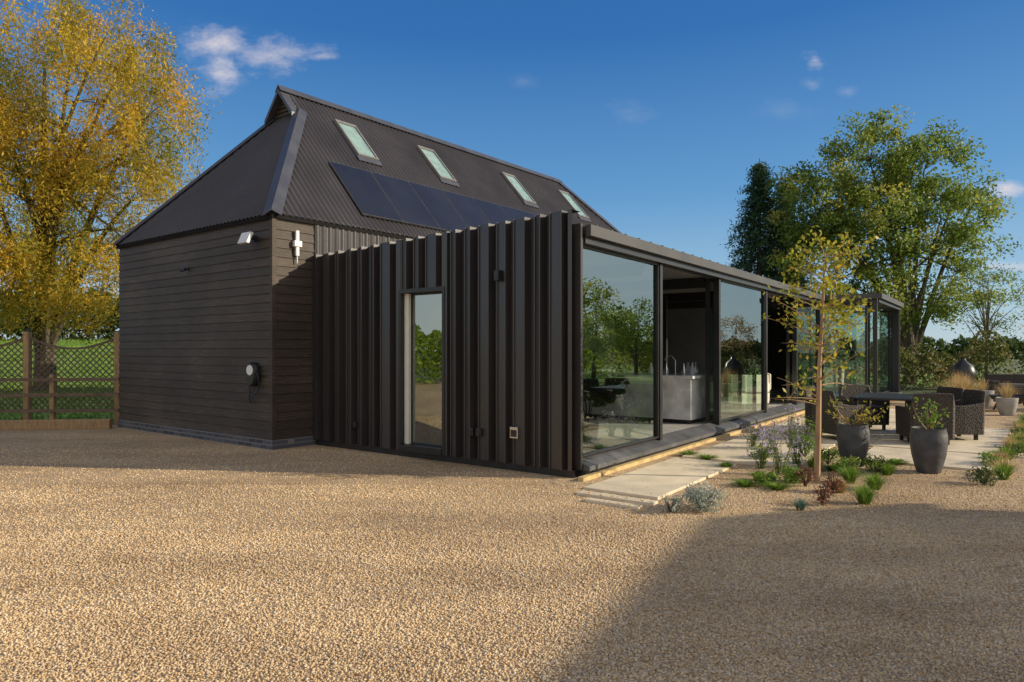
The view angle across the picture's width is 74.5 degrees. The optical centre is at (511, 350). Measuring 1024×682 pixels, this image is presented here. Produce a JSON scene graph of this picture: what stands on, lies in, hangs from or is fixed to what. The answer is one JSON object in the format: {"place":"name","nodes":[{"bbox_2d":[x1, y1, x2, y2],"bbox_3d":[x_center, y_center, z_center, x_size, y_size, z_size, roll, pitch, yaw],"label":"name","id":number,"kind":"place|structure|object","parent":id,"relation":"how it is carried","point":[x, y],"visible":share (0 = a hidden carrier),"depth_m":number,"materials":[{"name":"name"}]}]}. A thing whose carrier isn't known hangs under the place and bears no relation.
{"place":"outdoors","nodes":[
{"label":"outdoors","id":0,"kind":"place"},
{"bbox_2d":[0,338,113,422],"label":"grass bank","id":1,"kind":"structure","parent":0,"point":[68,398],"depth_m":25.32,"materials":[{"name":"green plant"}]},
{"bbox_2d":[0,374,118,418],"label":"post and rail fence","id":2,"kind":"object","parent":1,"relation":"on","point":[52,395],"visible":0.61,"depth_m":13.96,"materials":[{"name":"brown wood"}]},
{"bbox_2d":[0,287,119,340],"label":"hedge","id":3,"kind":"object","parent":1,"relation":"on","point":[18,334],"visible":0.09,"depth_m":38.45,"materials":[{"name":"green plant"}]},
{"bbox_2d":[0,400,1023,681],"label":"gravel yard","id":4,"kind":"structure","parent":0,"point":[104,438],"depth_m":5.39,"materials":[{"name":"beige gravel"}]},
{"bbox_2d":[0,419,111,429],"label":"timber sleeper","id":5,"kind":"object","parent":4,"relation":"on","point":[46,424],"visible":1,"depth_m":13.62,"materials":[{"name":"brown wood"}]},
{"bbox_2d":[0,332,119,424],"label":"trellis fence","id":6,"kind":"object","parent":4,"relation":"on","point":[26,341],"visible":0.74,"depth_m":14.45,"materials":[{"name":"wood"}]},
{"bbox_2d":[113,85,652,449],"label":"barn","id":7,"kind":"structure","parent":4,"relation":"on","point":[322,176],"depth_m":12.73,"materials":[{"name":"black wood"}]},
{"bbox_2d":[237,231,256,243],"bbox_3d":[-4.288,-1.825,10.966,0.260,0.190,0.250,0,0,37],"label":"floodlight","id":8,"kind":"object","parent":7,"relation":"attached to","point":[245,237],"visible":1,"depth_m":10.90,"materials":[{"name":"white plastic"}]},
{"bbox_2d":[246,362,260,403],"bbox_3d":[-4.244,0.533,11.024,0.344,0.686,0.125,0,0,37],"label":"car charger","id":9,"kind":"object","parent":7,"relation":"attached to","point":[253,374],"visible":1,"depth_m":10.97,"materials":[{"name":"black plastic"}]},
{"bbox_2d":[293,230,301,262],"bbox_3d":[-3.542,-1.710,11.112,0.070,0.540,0.140,0,0,39],"label":"wall sensor","id":10,"kind":"object","parent":7,"relation":"attached to","point":[297,243],"depth_m":11.10,"materials":[{"name":"white plastic"}]},
{"bbox_2d":[32,417,1022,557],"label":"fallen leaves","id":11,"kind":"object","parent":4,"relation":"on","point":[644,500],"visible":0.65,"depth_m":6.88,"materials":[{"name":"brown plant"}]},
{"bbox_2d":[306,209,903,481],"bbox_3d":[4.465,-0.055,17.354,7.800,3.410,19.020,0,0,36],"label":"house extension","id":12,"kind":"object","parent":4,"relation":"on","point":[434,346],"visible":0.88,"depth_m":10.17,"materials":[{"name":"black metal"}]},
{"bbox_2d":[398,286,444,455],"bbox_3d":[-1.272,0.290,9.972,0.930,2.420,0.270,0,0,36],"label":"door","id":13,"kind":"structure","parent":12,"relation":"in","point":[421,311],"depth_m":10.06,"materials":[{"name":"glass"}]},
{"bbox_2d":[467,427,474,435],"bbox_3d":[-0.571,1.120,9.313,0.110,0.110,0.066,0,0,36],"label":"vent cover","id":14,"kind":"object","parent":12,"relation":"attached to","point":[471,432],"visible":1,"depth_m":9.28,"materials":[{"name":"metal"}]},
{"bbox_2d":[494,270,502,280],"bbox_3d":[-0.182,-1.000,8.998,0.080,0.140,0.116,0,0,36],"label":"wall lamp","id":15,"kind":"object","parent":12,"relation":"attached to","point":[498,275],"visible":1,"depth_m":8.96,"materials":[{"name":"black metal"}]},
{"bbox_2d":[510,426,519,438],"bbox_3d":[0.040,1.080,8.861,0.130,0.150,0.076,0,0,36],"label":"outdoor socket","id":16,"kind":"object","parent":12,"relation":"attached to","point":[514,432],"visible":1,"depth_m":8.83,"materials":[{"name":"plastic"}]},
{"bbox_2d":[583,318,614,372],"bbox_3d":[0.994,0.300,15.912,0.655,2.200,5.000,0,0,36],"label":"kitchen cabinet","id":17,"kind":"object","parent":12,"relation":"on","point":[599,337],"visible":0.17,"depth_m":17.11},
{"bbox_2d":[583,348,630,442],"bbox_3d":[1.184,0.664,10.279,1.130,1.473,1.210,0,0,36],"label":"house plant","id":18,"kind":"object","parent":12,"relation":"on","point":[600,389],"visible":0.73,"depth_m":10.13,"materials":[{"name":"green plant"}]},
{"bbox_2d":[583,245,658,456],"bbox_3d":[1.540,-0.002,9.556,0.080,2.735,2.460,0,0,36],"label":"window","id":19,"kind":"structure","parent":12,"relation":"in","point":[655,265],"depth_m":10.51,"materials":[{"name":"metal"}]},
{"bbox_2d":[705,278,755,421],"bbox_3d":[4.604,-0.002,14.019,0.080,2.735,3.000,0,0,36],"label":"sliding door","id":20,"kind":"structure","parent":12,"relation":"in","point":[707,281],"depth_m":12.83,"materials":[{"name":"metal"}]},
{"bbox_2d":[721,279,764,421],"bbox_3d":[4.804,-0.002,14.021,0.080,2.735,3.000,0,0,36],"label":"window","id":21,"kind":"structure","parent":12,"relation":"in","point":[724,281],"depth_m":15.20,"materials":[{"name":"glass"}]},
{"bbox_2d":[721,375,768,409],"bbox_3d":[5.654,0.990,16.338,0.880,0.820,0.780,0,0,-24],"label":"armchair","id":22,"kind":"object","parent":12,"relation":"on","point":[740,393],"visible":0.73,"depth_m":15.99,"materials":[{"name":"beige fabric"}]},
{"bbox_2d":[737,373,770,399],"bbox_3d":[6.246,0.990,17.402,0.780,0.820,0.880,0,0,16],"label":"armchair","id":23,"kind":"object","parent":12,"relation":"on","point":[769,379],"visible":0.16,"depth_m":16.94,"materials":[{"name":"beige fabric"}]},
{"bbox_2d":[786,298,811,402],"bbox_3d":[7.968,-0.002,18.620,0.080,2.735,2.600,0,0,36],"label":"sliding door","id":24,"kind":"structure","parent":12,"relation":"in","point":[788,300],"depth_m":17.59,"materials":[{"name":"metal"}]},
{"bbox_2d":[798,299,818,402],"bbox_3d":[8.155,-0.002,18.608,0.080,2.735,2.600,0,0,36],"label":"window","id":25,"kind":"structure","parent":12,"relation":"in","point":[817,311],"depth_m":19.62,"materials":[{"name":"metal"}]},
{"bbox_2d":[813,369,850,391],"bbox_3d":[9.971,0.990,20.979,0.880,0.820,0.780,0,0,6],"label":"armchair","id":26,"kind":"object","parent":12,"relation":"on","point":[836,387],"visible":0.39,"depth_m":20.61,"materials":[{"name":"beige fabric"}]},
{"bbox_2d":[824,303,867,398],"bbox_3d":[9.593,0.015,19.538,1.300,2.770,0.100,0,0,36],"label":"window","id":27,"kind":"structure","parent":12,"relation":"in","point":[866,306],"depth_m":19.14,"materials":[{"name":"metal"}]},
{"bbox_2d":[802,310,892,391],"bbox_3d":[11.737,0.015,23.656,2.900,2.770,0.100,0,0,36],"label":"window","id":28,"kind":"structure","parent":12,"relation":"in","point":[879,311],"depth_m":22.94,"materials":[{"name":"metal"}]},
{"bbox_2d":[868,303,890,392],"bbox_3d":[11.489,-0.002,21.033,0.080,2.735,4.350,0,0,36],"label":"window","id":29,"kind":"structure","parent":12,"relation":"in","point":[886,313],"depth_m":22.04,"materials":[{"name":"metal"}]},
{"bbox_2d":[656,494,685,512],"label":"santolina bush","id":30,"kind":"object","parent":4,"relation":"on","point":[675,500],"visible":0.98,"depth_m":6.62,"materials":[{"name":"grey plant"}]},
{"bbox_2d":[681,480,728,512],"bbox_3d":[1.931,1.465,6.743,0.458,0.319,0.475,0,0,0],"label":"santolina bush","id":31,"kind":"object","parent":4,"relation":"on","point":[700,499],"visible":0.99,"depth_m":6.65,"materials":[{"name":"grey plant"}]},
{"bbox_2d":[726,478,762,486],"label":"creeping plant","id":32,"kind":"object","parent":4,"relation":"on","point":[744,483],"visible":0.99,"depth_m":7.91,"materials":[{"name":"green plant"}]},
{"bbox_2d":[747,443,771,458],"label":"leafy perennial","id":33,"kind":"object","parent":4,"relation":"on","point":[755,446],"visible":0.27,"depth_m":9.85,"materials":[{"name":"green plant"}]},
{"bbox_2d":[746,435,781,468],"bbox_3d":[3.387,1.365,9.099,0.386,0.490,0.384,0,0,-26],"label":"aster plant","id":34,"kind":"object","parent":4,"relation":"on","point":[761,456],"visible":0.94,"depth_m":9.09,"materials":[{"name":"green plant"}]},
{"bbox_2d":[753,469,781,486],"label":"leafy perennial","id":35,"kind":"object","parent":4,"relation":"on","point":[768,478],"visible":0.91,"depth_m":7.96,"materials":[{"name":"green plant"}]},
{"bbox_2d":[757,481,795,489],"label":"creeping plant","id":36,"kind":"object","parent":4,"relation":"on","point":[776,486],"visible":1,"depth_m":7.75,"materials":[{"name":"green plant"}]},
{"bbox_2d":[755,427,802,475],"bbox_3d":[3.449,1.303,8.656,0.477,0.620,0.503,0,0,-35],"label":"aster plant","id":37,"kind":"object","parent":4,"relation":"on","point":[776,456],"visible":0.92,"depth_m":8.67,"materials":[{"name":"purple plant"}]},
{"bbox_2d":[778,464,806,483],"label":"leafy perennial","id":38,"kind":"object","parent":4,"relation":"on","point":[792,478],"visible":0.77,"depth_m":8.08,"materials":[{"name":"green plant"}]},
{"bbox_2d":[791,498,810,510],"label":"grass tuft","id":39,"kind":"object","parent":4,"relation":"on","point":[800,504],"visible":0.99,"depth_m":6.73,"materials":[{"name":"green plant"}]},
{"bbox_2d":[787,434,821,455],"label":"leafy perennial","id":40,"kind":"object","parent":4,"relation":"on","point":[808,447],"visible":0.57,"depth_m":9.93,"materials":[{"name":"green plant"}]},
{"bbox_2d":[793,466,816,485],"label":"heuchera plant","id":41,"kind":"object","parent":4,"relation":"on","point":[809,472],"visible":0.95,"depth_m":7.91,"materials":[{"name":"red plant"}]},
{"bbox_2d":[789,413,823,440],"bbox_3d":[5.151,1.357,11.774,0.580,0.532,0.555,0,0,36],"label":"leafy perennial","id":42,"kind":"object","parent":4,"relation":"on","point":[807,430],"visible":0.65,"depth_m":11.72,"materials":[{"name":"green plant"}]},
{"bbox_2d":[800,453,830,470],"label":"grass tuft","id":43,"kind":"object","parent":4,"relation":"on","point":[811,462],"visible":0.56,"depth_m":8.97,"materials":[{"name":"green plant"}]},
{"bbox_2d":[762,225,878,481],"bbox_3d":[3.727,0.070,8.231,1.381,3.162,1.489,0,0,0],"label":"young tree","id":44,"kind":"object","parent":4,"relation":"on","point":[827,283],"visible":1,"depth_m":8.21,"materials":[{"name":"beige plant"}]},
{"bbox_2d":[812,484,836,505],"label":"heuchera plant","id":45,"kind":"object","parent":4,"relation":"on","point":[823,496],"visible":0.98,"depth_m":6.92,"materials":[{"name":"red plant"}]},
{"bbox_2d":[821,445,839,463],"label":"leafy perennial","id":46,"kind":"object","parent":4,"relation":"on","point":[832,453],"visible":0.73,"depth_m":9.43,"materials":[{"name":"green plant"}]},
{"bbox_2d":[821,471,843,491],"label":"heuchera plant","id":47,"kind":"object","parent":4,"relation":"on","point":[834,482],"visible":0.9,"depth_m":7.55,"materials":[{"name":"red plant"}]},
{"bbox_2d":[826,477,852,492],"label":"grass tuft","id":48,"kind":"object","parent":4,"relation":"on","point":[844,487],"visible":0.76,"depth_m":7.54,"materials":[{"name":"plant"}]},
{"bbox_2d":[830,454,860,475],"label":"leafy perennial","id":49,"kind":"object","parent":4,"relation":"on","point":[842,465],"visible":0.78,"depth_m":8.63,"materials":[{"name":"green plant"}]},
{"bbox_2d":[834,466,863,483],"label":"grass tuft","id":50,"kind":"object","parent":4,"relation":"on","point":[850,475],"visible":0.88,"depth_m":8.08,"materials":[{"name":"green plant"}]},
{"bbox_2d":[825,397,889,466],"bbox_3d":[4.687,1.089,9.147,0.777,0.962,0.624,0,0,22],"label":"planter","id":51,"kind":"object","parent":4,"relation":"on","point":[853,438],"visible":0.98,"depth_m":9.06,"materials":[{"name":"dark grey ceramic"},{"name":"soil"},{"name":"leaves"}]},
{"bbox_2d":[843,482,882,504],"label":"grass tuft","id":52,"kind":"object","parent":4,"relation":"on","point":[864,495],"visible":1,"depth_m":6.98,"materials":[{"name":"green plant"}]},
{"bbox_2d":[857,471,892,489],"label":"grass tuft","id":53,"kind":"object","parent":4,"relation":"on","point":[872,480],"visible":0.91,"depth_m":7.73,"materials":[{"name":"green plant"}]},
{"bbox_2d":[860,453,895,472],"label":"leafy perennial","id":54,"kind":"object","parent":4,"relation":"on","point":[870,463],"visible":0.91,"depth_m":8.81,"materials":[{"name":"green plant"}]},
{"bbox_2d":[876,462,902,475],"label":"grass tuft","id":55,"kind":"object","parent":4,"relation":"on","point":[888,469],"visible":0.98,"depth_m":8.62,"materials":[{"name":"green plant"}]},
{"bbox_2d":[906,397,953,473],"bbox_3d":[5.496,1.103,8.828,0.492,0.995,0.463,0,0,0],"label":"planter","id":56,"kind":"object","parent":4,"relation":"on","point":[928,446],"visible":1,"depth_m":8.70,"materials":[{"name":"dark grey ceramic"},{"name":"green foliage"},{"name":"soil"}]},
{"bbox_2d":[950,357,976,386],"bbox_3d":[13.400,0.902,20.000,0.660,1.403,0.660,0,0,0],"label":"kamado grill","id":57,"kind":"object","parent":4,"relation":"on","point":[963,365],"visible":0.57,"depth_m":19.80,"materials":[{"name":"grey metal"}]},
{"bbox_2d":[972,377,994,408],"bbox_3d":[12.981,1.143,18.572,0.637,0.915,0.614,0,0,0],"label":"planter","id":58,"kind":"object","parent":4,"relation":"on","point":[988,401],"visible":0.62,"depth_m":18.43,"materials":[{"name":"concrete"}]},
{"bbox_2d":[965,464,1005,486],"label":"border plant","id":59,"kind":"object","parent":4,"relation":"on","point":[986,474],"visible":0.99,"depth_m":8.01,"materials":[{"name":"green plant"}]},
{"bbox_2d":[977,451,1012,464],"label":"border plant","id":60,"kind":"object","parent":4,"relation":"on","point":[985,456],"visible":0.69,"depth_m":9.24,"materials":[{"name":"green plant"}]},
{"bbox_2d":[980,374,1023,394],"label":"garden sofa","id":61,"kind":"object","parent":4,"relation":"on","point":[998,380],"visible":0.56,"depth_m":21.60,"materials":[{"name":"brown wicker"}]},
{"bbox_2d":[988,461,1019,479],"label":"border plant","id":62,"kind":"object","parent":4,"relation":"on","point":[1007,472],"visible":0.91,"depth_m":8.32,"materials":[{"name":"green plant"}]},
{"bbox_2d":[986,456,1022,470],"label":"border plant","id":63,"kind":"object","parent":4,"relation":"on","point":[1003,461],"visible":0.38,"depth_m":8.67,"materials":[{"name":"plant"}]},
{"bbox_2d":[992,383,1018,415],"bbox_3d":[12.232,1.165,16.588,0.654,0.869,0.554,0,0,42],"label":"planter","id":64,"kind":"object","parent":4,"relation":"on","point":[1006,404],"visible":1,"depth_m":16.47,"materials":[{"name":"ceramic"}]},
{"bbox_2d":[988,394,1023,409],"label":"fire pit","id":65,"kind":"object","parent":4,"relation":"on","point":[1019,396],"visible":0.48,"depth_m":17.80,"materials":[{"name":"black metal"}]},
{"bbox_2d":[995,442,1023,457],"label":"border plant","id":66,"kind":"object","parent":4,"relation":"on","point":[1013,446],"visible":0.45,"depth_m":10.08,"materials":[{"name":"green plant"}]},
{"bbox_2d":[1005,426,1023,436],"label":"border plant","id":67,"kind":"object","parent":4,"relation":"on","point":[1015,430],"visible":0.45,"depth_m":12.12,"materials":[{"name":"green plant"}]},
{"bbox_2d":[1009,433,1023,442],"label":"border plant","id":68,"kind":"object","parent":4,"relation":"on","point":[1017,437],"visible":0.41,"depth_m":11.13,"materials":[{"name":"green plant"}]},
{"bbox_2d":[0,0,1023,350],"label":"sky","id":69,"kind":"structure","parent":0,"point":[655,114],"materials":[{"name":"blue"}]},
{"bbox_2d":[112,351,1023,424],"bbox_3d":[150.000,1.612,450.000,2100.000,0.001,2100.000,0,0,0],"label":"ground","id":70,"kind":"structure","parent":0,"point":[851,365],"depth_m":51.74,"materials":[{"name":"green plant"}]},
{"bbox_2d":[0,0,222,391],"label":"willow tree","id":71,"kind":"object","parent":70,"relation":"on","point":[60,179],"visible":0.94,"depth_m":19.40,"materials":[{"name":"yellow plant"}]},
{"bbox_2d":[71,334,1023,361],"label":"distant hedgerow","id":72,"kind":"object","parent":70,"relation":"on","point":[954,349],"visible":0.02,"depth_m":93.81,"materials":[{"name":"green plant"}]},
{"bbox_2d":[720,158,832,376],"bbox_3d":[12.300,-3.950,33.944,7.240,11.500,6.264,0,0,37],"label":"fir tree","id":73,"kind":"object","parent":70,"relation":"on","point":[756,237],"visible":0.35,"depth_m":33.61,"materials":[{"name":"green plant"}]},
{"bbox_2d":[754,182,855,375],"bbox_3d":[14.820,-3.700,35.994,6.564,11.000,6.112,0,0,0],"label":"fir tree","id":74,"kind":"object","parent":70,"relation":"on","point":[806,282],"visible":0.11,"depth_m":35.29,"materials":[{"name":"green plant"}]},
{"bbox_2d":[850,326,1015,389],"bbox_3d":[17.494,0.324,27.993,6.232,2.660,2.163,0,0,-9],"label":"shrub border","id":75,"kind":"object","parent":70,"relation":"on","point":[932,357],"visible":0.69,"depth_m":27.66,"materials":[{"name":"green plant"}]},
{"bbox_2d":[585,497,642,509],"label":"paving","id":76,"kind":"structure","parent":0,"point":[606,502],"depth_m":6.95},
{"bbox_2d":[576,490,657,505],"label":"paving","id":77,"kind":"structure","parent":0,"point":[625,499],"depth_m":7.19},
{"bbox_2d":[583,355,712,423],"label":"kitchen island","id":78,"kind":"structure","parent":0,"point":[683,399],"depth_m":13.25,"materials":[{"name":"grey metal"}]},
{"bbox_2d":[583,457,737,499],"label":"paving","id":79,"kind":"structure","parent":0,"point":[680,473],"depth_m":8.26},
{"bbox_2d":[715,461,736,467],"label":"grass tuft","id":80,"kind":"object","parent":79,"relation":"on","point":[726,464],"visible":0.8,"depth_m":9.10,"materials":[{"name":"green plant"}]},
{"bbox_2d":[682,436,835,468],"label":"paving","id":81,"kind":"structure","parent":0,"point":[736,452],"depth_m":10.37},
{"bbox_2d":[676,450,699,455],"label":"creeping plant","id":82,"kind":"object","parent":81,"relation":"on","point":[689,452],"visible":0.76,"depth_m":10.23,"materials":[{"name":"green plant"}]},
{"bbox_2d":[695,453,725,459],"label":"creeping plant","id":83,"kind":"object","parent":81,"relation":"on","point":[705,457],"visible":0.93,"depth_m":9.84,"materials":[{"name":"green plant"}]},
{"bbox_2d":[740,423,764,447],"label":"aster plant","id":84,"kind":"object","parent":81,"relation":"on","point":[754,438],"visible":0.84,"depth_m":10.86,"materials":[{"name":"green plant"}]},
{"bbox_2d":[756,419,790,449],"bbox_3d":[4.166,1.316,10.699,0.544,0.589,0.459,0,0,-26],"label":"aster plant","id":85,"kind":"object","parent":81,"relation":"on","point":[767,430],"visible":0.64,"depth_m":10.68,"materials":[{"name":"purple plant"}]},
{"bbox_2d":[769,403,804,443],"bbox_3d":[4.701,1.252,11.300,0.604,0.734,0.473,0,0,0],"label":"aster plant","id":86,"kind":"object","parent":81,"relation":"on","point":[788,424],"visible":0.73,"depth_m":11.35,"materials":[{"name":"purple plant"}]},
{"bbox_2d":[772,421,813,466],"bbox_3d":[3.972,1.294,9.324,0.473,0.614,0.548,0,0,-25],"label":"aster plant","id":87,"kind":"object","parent":81,"relation":"on","point":[800,449],"visible":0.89,"depth_m":9.33,"materials":[{"name":"purple plant"}]},
{"bbox_2d":[802,408,895,422],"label":"paving","id":88,"kind":"structure","parent":0,"point":[892,416],"depth_m":16.03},
{"bbox_2d":[744,417,1023,457],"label":"paving","id":89,"kind":"structure","parent":0,"point":[988,441],"depth_m":11.88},
{"bbox_2d":[804,386,851,430],"bbox_3d":[6.189,1.135,13.183,0.718,0.870,0.694,0,0,40],"label":"wicker chair","id":90,"kind":"object","parent":89,"relation":"on","point":[808,408],"visible":0.25,"depth_m":13.12,"materials":[{"name":"brown wicker"}]},
{"bbox_2d":[812,389,870,439],"bbox_3d":[5.890,1.135,12.085,0.718,0.870,0.694,0,0,-10],"label":"wicker chair","id":91,"kind":"object","parent":89,"relation":"on","point":[829,423],"visible":0.45,"depth_m":11.80,"materials":[{"name":"grey wicker"}]},
{"bbox_2d":[839,384,889,429],"bbox_3d":[7.087,1.135,13.582,0.694,0.870,0.718,0,0,0],"label":"wicker chair","id":92,"kind":"object","parent":89,"relation":"on","point":[849,391],"visible":0.47,"depth_m":13.59,"materials":[{"name":"grey wicker"}]},
{"bbox_2d":[850,392,913,441],"bbox_3d":[6.937,1.200,12.434,1.000,0.740,1.600,0,0,36],"label":"patio table","id":93,"kind":"object","parent":89,"relation":"on","point":[868,396],"visible":0.43,"depth_m":12.10,"materials":[{"name":"metal"}]},
{"bbox_2d":[895,393,954,444],"bbox_3d":[7.038,1.135,11.487,0.694,0.870,0.718,0,0,10],"label":"wicker chair","id":94,"kind":"object","parent":89,"relation":"on","point":[906,421],"visible":0.59,"depth_m":11.16,"materials":[{"name":"brown wicker"}]},
{"bbox_2d":[905,387,963,405],"bbox_3d":[8.085,1.135,12.884,0.718,0.870,0.694,0,0,-10],"label":"wicker chair","id":95,"kind":"object","parent":89,"relation":"on","point":[957,393],"visible":0.11,"depth_m":12.84,"materials":[{"name":"brown wicker"}]},
{"bbox_2d":[955,389,984,439],"bbox_3d":[7.935,1.135,12.085,0.718,0.870,0.694,0,0,5],"label":"wicker chair","id":96,"kind":"object","parent":89,"relation":"on","point":[970,412],"visible":0.64,"depth_m":11.74,"materials":[{"name":"grey wicker"}]},
{"bbox_2d":[1000,435,1022,447],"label":"border plant","id":97,"kind":"object","parent":89,"relation":"on","point":[1006,441],"visible":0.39,"depth_m":10.89,"materials":[{"name":"plant"}]},
{"bbox_2d":[808,375,983,389],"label":"lawn","id":98,"kind":"structure","parent":0,"point":[858,377],"depth_m":38.60,"materials":[{"name":"green plant"}]},
{"bbox_2d":[763,105,1021,384],"bbox_3d":[17.928,-4.722,31.889,11.793,13.244,6.504,0,0,0],"label":"ash tree","id":99,"kind":"object","parent":98,"relation":"on","point":[899,166],"visible":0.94,"depth_m":31.05,"materials":[{"name":"green plant"}]},
{"bbox_2d":[935,257,1023,379],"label":"bare shrub tree","id":100,"kind":"object","parent":98,"relation":"on","point":[985,323],"visible":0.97,"depth_m":29.43,"materials":[{"name":"green plant"}]},
{"bbox_2d":[1014,355,1023,373],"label":"hedge","id":101,"kind":"object","parent":98,"relation":"on","point":[1021,370],"visible":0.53,"depth_m":26.02,"materials":[{"name":"green plant"}]},
{"bbox_2d":[867,446,1008,472],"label":"paving","id":102,"kind":"structure","parent":0,"point":[959,461],"depth_m":9.88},
{"bbox_2d":[885,458,910,464],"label":"creeping plant","id":103,"kind":"object","parent":102,"relation":"on","point":[898,461],"visible":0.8,"depth_m":9.44,"materials":[{"name":"green plant"}]},
{"bbox_2d":[985,451,1013,460],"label":"border plant","id":104,"kind":"object","parent":102,"relation":"on","point":[1005,453],"visible":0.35,"depth_m":9.39,"materials":[{"name":"plant"}]},
{"bbox_2d":[992,445,1022,460],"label":"border plant","id":105,"kind":"object","parent":102,"relation":"on","point":[1009,450],"visible":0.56,"depth_m":9.75,"materials":[{"name":"green plant"}]},
{"bbox_2d":[936,370,987,395],"bbox_3d":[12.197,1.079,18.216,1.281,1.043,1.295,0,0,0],"label":"ornamental grass","id":106,"kind":"object","parent":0,"point":[961,384],"depth_m":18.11,"materials":[{"name":"plant"}]},
{"bbox_2d":[991,382,1020,393],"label":"ornamental grass","id":107,"kind":"object","parent":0,"point":[998,391],"depth_m":18.89,"materials":[{"name":"plant"}]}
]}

